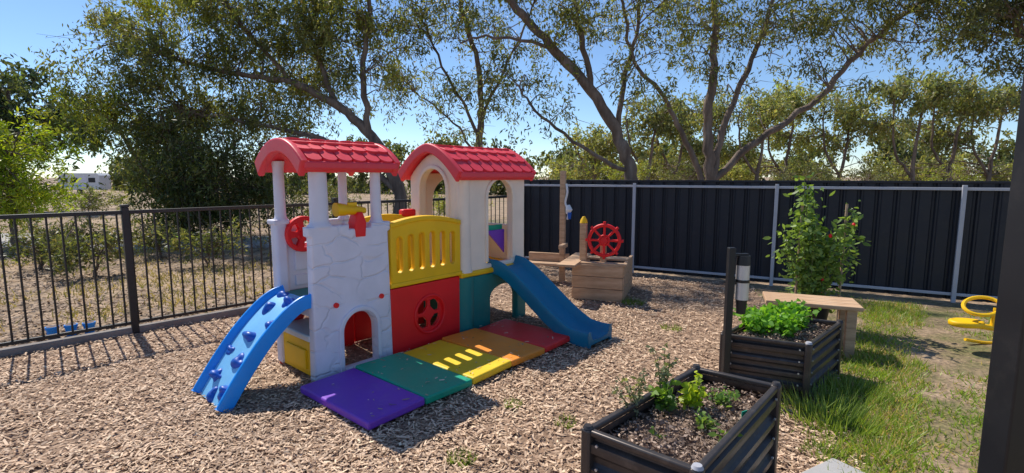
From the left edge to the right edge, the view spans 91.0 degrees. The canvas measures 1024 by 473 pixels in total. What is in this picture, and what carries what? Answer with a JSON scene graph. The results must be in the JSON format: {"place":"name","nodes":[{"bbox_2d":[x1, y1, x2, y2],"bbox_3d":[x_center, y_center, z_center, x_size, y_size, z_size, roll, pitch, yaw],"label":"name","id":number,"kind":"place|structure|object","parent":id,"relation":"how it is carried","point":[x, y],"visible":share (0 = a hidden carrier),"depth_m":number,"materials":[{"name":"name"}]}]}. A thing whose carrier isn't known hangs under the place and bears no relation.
{"place":"outdoors","nodes":[
{"label":"outdoors","id":0,"kind":"place"},
{"bbox_2d":[0,53,130,191],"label":"tree","id":1,"kind":"object","parent":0,"point":[17,84],"visible":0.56,"depth_m":21.44,"materials":[{"name":"green plant"}]},
{"bbox_2d":[1,233,271,248],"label":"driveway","id":2,"kind":"structure","parent":0,"point":[257,242],"depth_m":11.74,"materials":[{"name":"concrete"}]},
{"bbox_2d":[0,102,87,243],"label":"lime shrub","id":3,"kind":"object","parent":2,"relation":"on","point":[15,198],"visible":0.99,"depth_m":10.91,"materials":[{"name":"green plant"}]},
{"bbox_2d":[28,0,440,213],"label":"spreading gum tree","id":4,"kind":"object","parent":2,"relation":"on","point":[315,35],"visible":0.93,"depth_m":12.15,"materials":[{"name":"green plant"}]},
{"bbox_2d":[0,265,880,472],"bbox_3d":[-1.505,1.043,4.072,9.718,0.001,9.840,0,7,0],"label":"woodchip ground","id":5,"kind":"structure","parent":0,"point":[362,349],"depth_m":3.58,"materials":[{"name":"beige wood"}]},
{"bbox_2d":[191,137,611,412],"bbox_3d":[-0.734,0.117,4.198,1.964,1.858,3.184,6,9,41],"label":"plastic climbing playset","id":6,"kind":"object","parent":5,"relation":"on","point":[388,284],"visible":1,"depth_m":4.14,"materials":[{"name":"plastic"}]},
{"bbox_2d":[300,319,569,429],"bbox_3d":[-0.459,0.989,4.057,0.843,0.087,2.178,6,9,40],"label":"folding gym mat","id":7,"kind":"object","parent":5,"relation":"on","point":[370,395],"visible":0.96,"depth_m":3.73,"materials":[{"name":"multicoloured plastic"}]},
{"bbox_2d":[529,171,632,301],"bbox_3d":[0.778,-0.058,6.584,1.530,1.600,1.350,2,7,20],"label":"wooden ship play frame","id":8,"kind":"object","parent":5,"relation":"on","point":[592,280],"visible":0.95,"depth_m":6.19,"materials":[{"name":"brown wood"}]},
{"bbox_2d":[444,297,906,467],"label":"weed tufts","id":9,"kind":"object","parent":5,"relation":"on","point":[807,409],"visible":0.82,"depth_m":3.18,"materials":[{"name":"green plant"}]},
{"bbox_2d":[581,364,781,472],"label":"raised garden bed","id":10,"kind":"object","parent":5,"relation":"on","point":[625,443],"visible":0.84,"depth_m":2.16,"materials":[{"name":"grey metal"}]},
{"bbox_2d":[610,368,649,419],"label":"basil plant","id":11,"kind":"object","parent":10,"relation":"on","point":[633,397],"visible":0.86,"depth_m":2.27,"materials":[{"name":"green plant"}]},
{"bbox_2d":[649,426,665,438],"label":"seedling","id":12,"kind":"object","parent":10,"relation":"on","point":[652,431],"visible":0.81,"depth_m":2.11,"materials":[{"name":"green plant"}]},
{"bbox_2d":[646,343,679,397],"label":"basil plant","id":13,"kind":"object","parent":10,"relation":"on","point":[663,374],"visible":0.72,"depth_m":2.40,"materials":[{"name":"green plant"}]},
{"bbox_2d":[647,378,687,416],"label":"basil plant","id":14,"kind":"object","parent":10,"relation":"on","point":[666,398],"visible":0.94,"depth_m":2.35,"materials":[{"name":"green plant"}]},
{"bbox_2d":[678,370,707,409],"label":"leafy herb","id":15,"kind":"object","parent":10,"relation":"on","point":[694,394],"visible":0.9,"depth_m":2.35,"materials":[{"name":"green plant"}]},
{"bbox_2d":[695,407,719,431],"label":"leafy herb","id":16,"kind":"object","parent":10,"relation":"on","point":[701,421],"visible":0.96,"depth_m":2.19,"materials":[{"name":"green plant"}]},
{"bbox_2d":[704,386,739,407],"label":"trailing herb","id":17,"kind":"object","parent":10,"relation":"on","point":[720,397],"visible":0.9,"depth_m":2.42,"materials":[{"name":"green plant"}]},
{"bbox_2d":[708,425,742,441],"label":"seedling","id":18,"kind":"object","parent":10,"relation":"on","point":[713,434],"visible":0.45,"depth_m":2.09,"materials":[{"name":"green plant"}]},
{"bbox_2d":[721,247,750,373],"bbox_3d":[1.555,0.592,3.494,0.155,1.040,0.095,0,7,0],"label":"solar garden light","id":19,"kind":"object","parent":5,"relation":"on","point":[741,280],"visible":0.92,"depth_m":3.45,"materials":[{"name":"black metal"}]},
{"bbox_2d":[718,315,843,402],"bbox_3d":[2.015,0.870,3.744,0.967,0.428,0.550,-7,9,-44],"label":"raised garden bed","id":20,"kind":"object","parent":5,"relation":"on","point":[802,359],"visible":0.59,"depth_m":3.51,"materials":[{"name":"grey metal"}]},
{"bbox_2d":[733,306,777,336],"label":"lettuce plant","id":21,"kind":"object","parent":20,"relation":"on","point":[760,325],"visible":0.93,"depth_m":3.65,"materials":[{"name":"green plant"}]},
{"bbox_2d":[746,302,783,328],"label":"lettuce plant","id":22,"kind":"object","parent":20,"relation":"on","point":[767,308],"visible":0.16,"depth_m":3.79,"materials":[{"name":"green plant"}]},
{"bbox_2d":[768,309,804,337],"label":"lettuce plant","id":23,"kind":"object","parent":20,"relation":"on","point":[787,324],"visible":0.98,"depth_m":3.63,"materials":[{"name":"green plant"}]},
{"bbox_2d":[773,298,817,317],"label":"lettuce plant","id":24,"kind":"object","parent":20,"relation":"on","point":[803,302],"visible":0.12,"depth_m":3.97,"materials":[{"name":"green plant"}]},
{"bbox_2d":[774,299,820,328],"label":"lettuce plant","id":25,"kind":"object","parent":20,"relation":"on","point":[805,318],"visible":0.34,"depth_m":3.81,"materials":[{"name":"green plant"}]},
{"bbox_2d":[801,458,863,472],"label":"paving slab","id":26,"kind":"structure","parent":5,"relation":"on","point":[832,465],"depth_m":2.57,"materials":[{"name":"concrete"}]},
{"bbox_2d":[977,73,1023,472],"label":"verandah post","id":27,"kind":"object","parent":5,"relation":"on","point":[1002,444],"visible":1,"depth_m":1.54,"materials":[{"name":"black metal"}]},
{"bbox_2d":[0,177,996,346],"bbox_3d":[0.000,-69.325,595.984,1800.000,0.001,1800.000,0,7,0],"label":"ground","id":28,"kind":"structure","parent":0,"point":[14,268],"depth_m":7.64,"materials":[{"name":"plant"}]},
{"bbox_2d":[1,220,103,268],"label":"scrub bush","id":29,"kind":"object","parent":28,"relation":"on","point":[22,240],"visible":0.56,"depth_m":8.11,"materials":[{"name":"green plant"}]},
{"bbox_2d":[45,325,59,334],"bbox_3d":[-4.330,0.906,4.740,0.104,0.121,0.104,0,7,0],"label":"blue plant pot","id":30,"kind":"object","parent":28,"relation":"on","point":[51,329],"visible":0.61,"depth_m":4.70,"materials":[{"name":"plastic"}]},
{"bbox_2d":[13,208,111,251],"bbox_3d":[-8.595,-0.064,9.665,1.518,0.941,1.474,-1,7,-12],"label":"scrub bush","id":31,"kind":"object","parent":28,"relation":"on","point":[82,231],"visible":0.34,"depth_m":9.57,"materials":[{"name":"green plant"}]},
{"bbox_2d":[63,323,77,336],"bbox_3d":[-4.215,0.898,4.810,0.104,0.121,0.104,0,7,0],"label":"blue plant pot","id":32,"kind":"object","parent":28,"relation":"on","point":[67,327],"visible":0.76,"depth_m":4.78,"materials":[{"name":"plastic"}]},
{"bbox_2d":[58,173,111,193],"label":"parked caravan","id":33,"kind":"object","parent":28,"relation":"on","point":[93,179],"visible":0.54,"depth_m":44.07,"materials":[{"name":"white metal"}]},
{"bbox_2d":[81,176,87,188],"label":"door","id":34,"kind":"structure","parent":33,"relation":"in","point":[84,179],"depth_m":44.02,"materials":[{"name":"grey plastic"}]},
{"bbox_2d":[82,321,95,333],"bbox_3d":[-4.100,0.890,4.879,0.104,0.121,0.104,0,7,0],"label":"blue plant pot","id":35,"kind":"object","parent":28,"relation":"on","point":[91,324],"visible":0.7,"depth_m":4.86,"materials":[{"name":"plastic"}]},
{"bbox_2d":[39,217,143,276],"bbox_3d":[-6.385,0.166,7.705,1.256,0.900,1.176,-6,9,-40],"label":"scrub bush","id":36,"kind":"object","parent":28,"relation":"on","point":[70,249],"visible":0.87,"depth_m":7.55,"materials":[{"name":"green plant"}]},
{"bbox_2d":[50,185,139,216],"bbox_3d":[-15.807,-1.342,18.939,3.381,1.274,1.875,2,7,17],"label":"scrub bush","id":37,"kind":"object","parent":28,"relation":"on","point":[92,206],"visible":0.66,"depth_m":18.82,"materials":[{"name":"green plant"}]},
{"bbox_2d":[59,188,133,207],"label":"green shrub","id":38,"kind":"object","parent":28,"relation":"on","point":[99,196],"visible":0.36,"depth_m":23.81,"materials":[{"name":"green plant"}]},
{"bbox_2d":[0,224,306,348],"bbox_3d":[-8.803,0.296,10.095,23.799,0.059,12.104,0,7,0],"label":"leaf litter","id":39,"kind":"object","parent":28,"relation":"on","point":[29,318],"visible":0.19,"depth_m":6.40,"materials":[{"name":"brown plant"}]},
{"bbox_2d":[100,215,208,258],"bbox_3d":[-6.590,-0.027,9.496,1.618,0.884,1.288,-3,8,-26],"label":"scrub bush","id":40,"kind":"object","parent":28,"relation":"on","point":[149,242],"visible":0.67,"depth_m":9.26,"materials":[{"name":"green plant"}]},
{"bbox_2d":[33,63,308,238],"bbox_3d":[-8.230,-2.001,12.290,6.220,4.273,3.977,1,7,9],"label":"bushy wattle tree","id":41,"kind":"object","parent":28,"relation":"on","point":[183,191],"visible":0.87,"depth_m":11.75,"materials":[{"name":"green plant"}]},
{"bbox_2d":[150,216,254,266],"bbox_3d":[-5.186,0.098,8.565,1.657,0.883,1.060,0,7,0],"label":"scrub bush","id":42,"kind":"object","parent":28,"relation":"on","point":[197,243],"visible":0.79,"depth_m":8.43,"materials":[{"name":"green plant"}]},
{"bbox_2d":[0,192,524,357],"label":"metal picket fence","id":43,"kind":"object","parent":28,"relation":"on","point":[125,212],"visible":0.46,"depth_m":4.84,"materials":[{"name":"black metal"}]},
{"bbox_2d":[258,220,306,255],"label":"scrub bush","id":44,"kind":"object","parent":28,"relation":"on","point":[270,238],"visible":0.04,"depth_m":8.88,"materials":[{"name":"green plant"}]},
{"bbox_2d":[287,173,369,210],"bbox_3d":[-7.145,-1.647,19.058,3.202,1.836,1.967,2,7,18],"label":"scrub bush","id":45,"kind":"object","parent":28,"relation":"on","point":[348,192],"visible":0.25,"depth_m":19.07,"materials":[{"name":"green plant"}]},
{"bbox_2d":[297,178,367,222],"bbox_3d":[-5.337,-0.923,14.411,1.968,1.499,1.803,3,7,20],"label":"scrub bush","id":46,"kind":"object","parent":28,"relation":"on","point":[331,190],"visible":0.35,"depth_m":14.33,"materials":[{"name":"green plant"}]},
{"bbox_2d":[363,181,444,210],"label":"scrub bush","id":47,"kind":"object","parent":28,"relation":"on","point":[388,191],"visible":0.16,"depth_m":16.28,"materials":[{"name":"green plant"}]},
{"bbox_2d":[366,0,557,150],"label":"slender gum tree","id":48,"kind":"object","parent":28,"relation":"on","point":[421,19],"visible":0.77,"depth_m":13.30,"materials":[{"name":"green plant"}]},
{"bbox_2d":[434,192,496,215],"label":"green shrub","id":49,"kind":"object","parent":28,"relation":"on","point":[441,204],"visible":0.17,"depth_m":15.23,"materials":[{"name":"green plant"}]},
{"bbox_2d":[8,120,1015,194],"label":"distant tree line","id":50,"kind":"object","parent":28,"relation":"on","point":[398,151],"visible":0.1,"depth_m":44.89,"materials":[{"name":"green plant"}]},
{"bbox_2d":[423,0,695,179],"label":"leaning gum tree","id":51,"kind":"object","parent":28,"relation":"on","point":[608,117],"visible":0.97,"depth_m":11.54,"materials":[{"name":"green plant"}]},
{"bbox_2d":[584,158,652,179],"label":"green shrub","id":52,"kind":"object","parent":28,"relation":"on","point":[641,168],"visible":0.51,"depth_m":18.65,"materials":[{"name":"green plant"}]},
{"bbox_2d":[655,152,728,179],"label":"scrub bush","id":53,"kind":"object","parent":28,"relation":"on","point":[678,175],"visible":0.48,"depth_m":19.58,"materials":[{"name":"green plant"}]},
{"bbox_2d":[524,180,1010,302],"bbox_3d":[5.338,0.068,6.074,11.918,1.470,0.112,4,8,29],"label":"corrugated metal fence","id":54,"kind":"object","parent":28,"relation":"on","point":[939,239],"visible":0.69,"depth_m":6.96,"materials":[{"name":"metal"}]},
{"bbox_2d":[538,59,1022,180],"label":"distant gum trees","id":55,"kind":"object","parent":28,"relation":"on","point":[942,95],"visible":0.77,"depth_m":26.38,"materials":[{"name":"green plant"}]},
{"bbox_2d":[769,162,843,180],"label":"scrub bush","id":56,"kind":"object","parent":28,"relation":"on","point":[833,177],"visible":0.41,"depth_m":18.66,"materials":[{"name":"green plant"}]},
{"bbox_2d":[620,0,1018,179],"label":"forked gum tree","id":57,"kind":"object","parent":28,"relation":"on","point":[711,165],"visible":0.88,"depth_m":11.95,"materials":[{"name":"green plant"}]},
{"bbox_2d":[824,159,899,180],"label":"scrub bush","id":58,"kind":"object","parent":28,"relation":"on","point":[882,177],"visible":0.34,"depth_m":19.67,"materials":[{"name":"green plant"}]},
{"bbox_2d":[831,0,1023,99],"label":"overhanging gum tree","id":59,"kind":"object","parent":28,"relation":"on","point":[1013,9],"visible":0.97,"depth_m":10.57,"materials":[{"name":"green plant"}]},
{"bbox_2d":[917,154,982,180],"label":"green shrub","id":60,"kind":"object","parent":28,"relation":"on","point":[958,172],"visible":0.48,"depth_m":19.38,"materials":[{"name":"green plant"}]},
{"bbox_2d":[0,0,1023,177],"label":"sky","id":61,"kind":"structure","parent":0,"point":[23,23],"materials":[{"name":"blue"}]},
{"bbox_2d":[534,169,575,179],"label":"scrub bush","id":62,"kind":"object","parent":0,"point":[549,178],"visible":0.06,"depth_m":17.03,"materials":[{"name":"green plant"}]},
{"bbox_2d":[749,283,995,472],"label":"lawn","id":63,"kind":"structure","parent":0,"point":[951,351],"depth_m":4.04,"materials":[{"name":"plant"}]},
{"bbox_2d":[762,291,863,357],"bbox_3d":[2.618,0.774,4.448,0.720,0.452,0.368,3,7,22],"label":"timber bench","id":64,"kind":"object","parent":63,"relation":"on","point":[848,309],"visible":0.62,"depth_m":4.26,"materials":[{"name":"brown wood"}]},
{"bbox_2d":[762,172,870,320],"bbox_3d":[3.025,0.147,5.004,1.004,1.570,0.568,0,7,0],"label":"tomato plant","id":65,"kind":"object","parent":63,"relation":"on","point":[810,268],"visible":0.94,"depth_m":4.95,"materials":[{"name":"green plant"}]},
{"bbox_2d":[948,295,996,343],"bbox_3d":[4.430,0.768,4.422,1.200,0.478,0.328,0,7,-3],"label":"yellow seesaw","id":66,"kind":"object","parent":63,"relation":"on","point":[970,323],"visible":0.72,"depth_m":4.39,"materials":[{"name":"plastic"}]}
]}

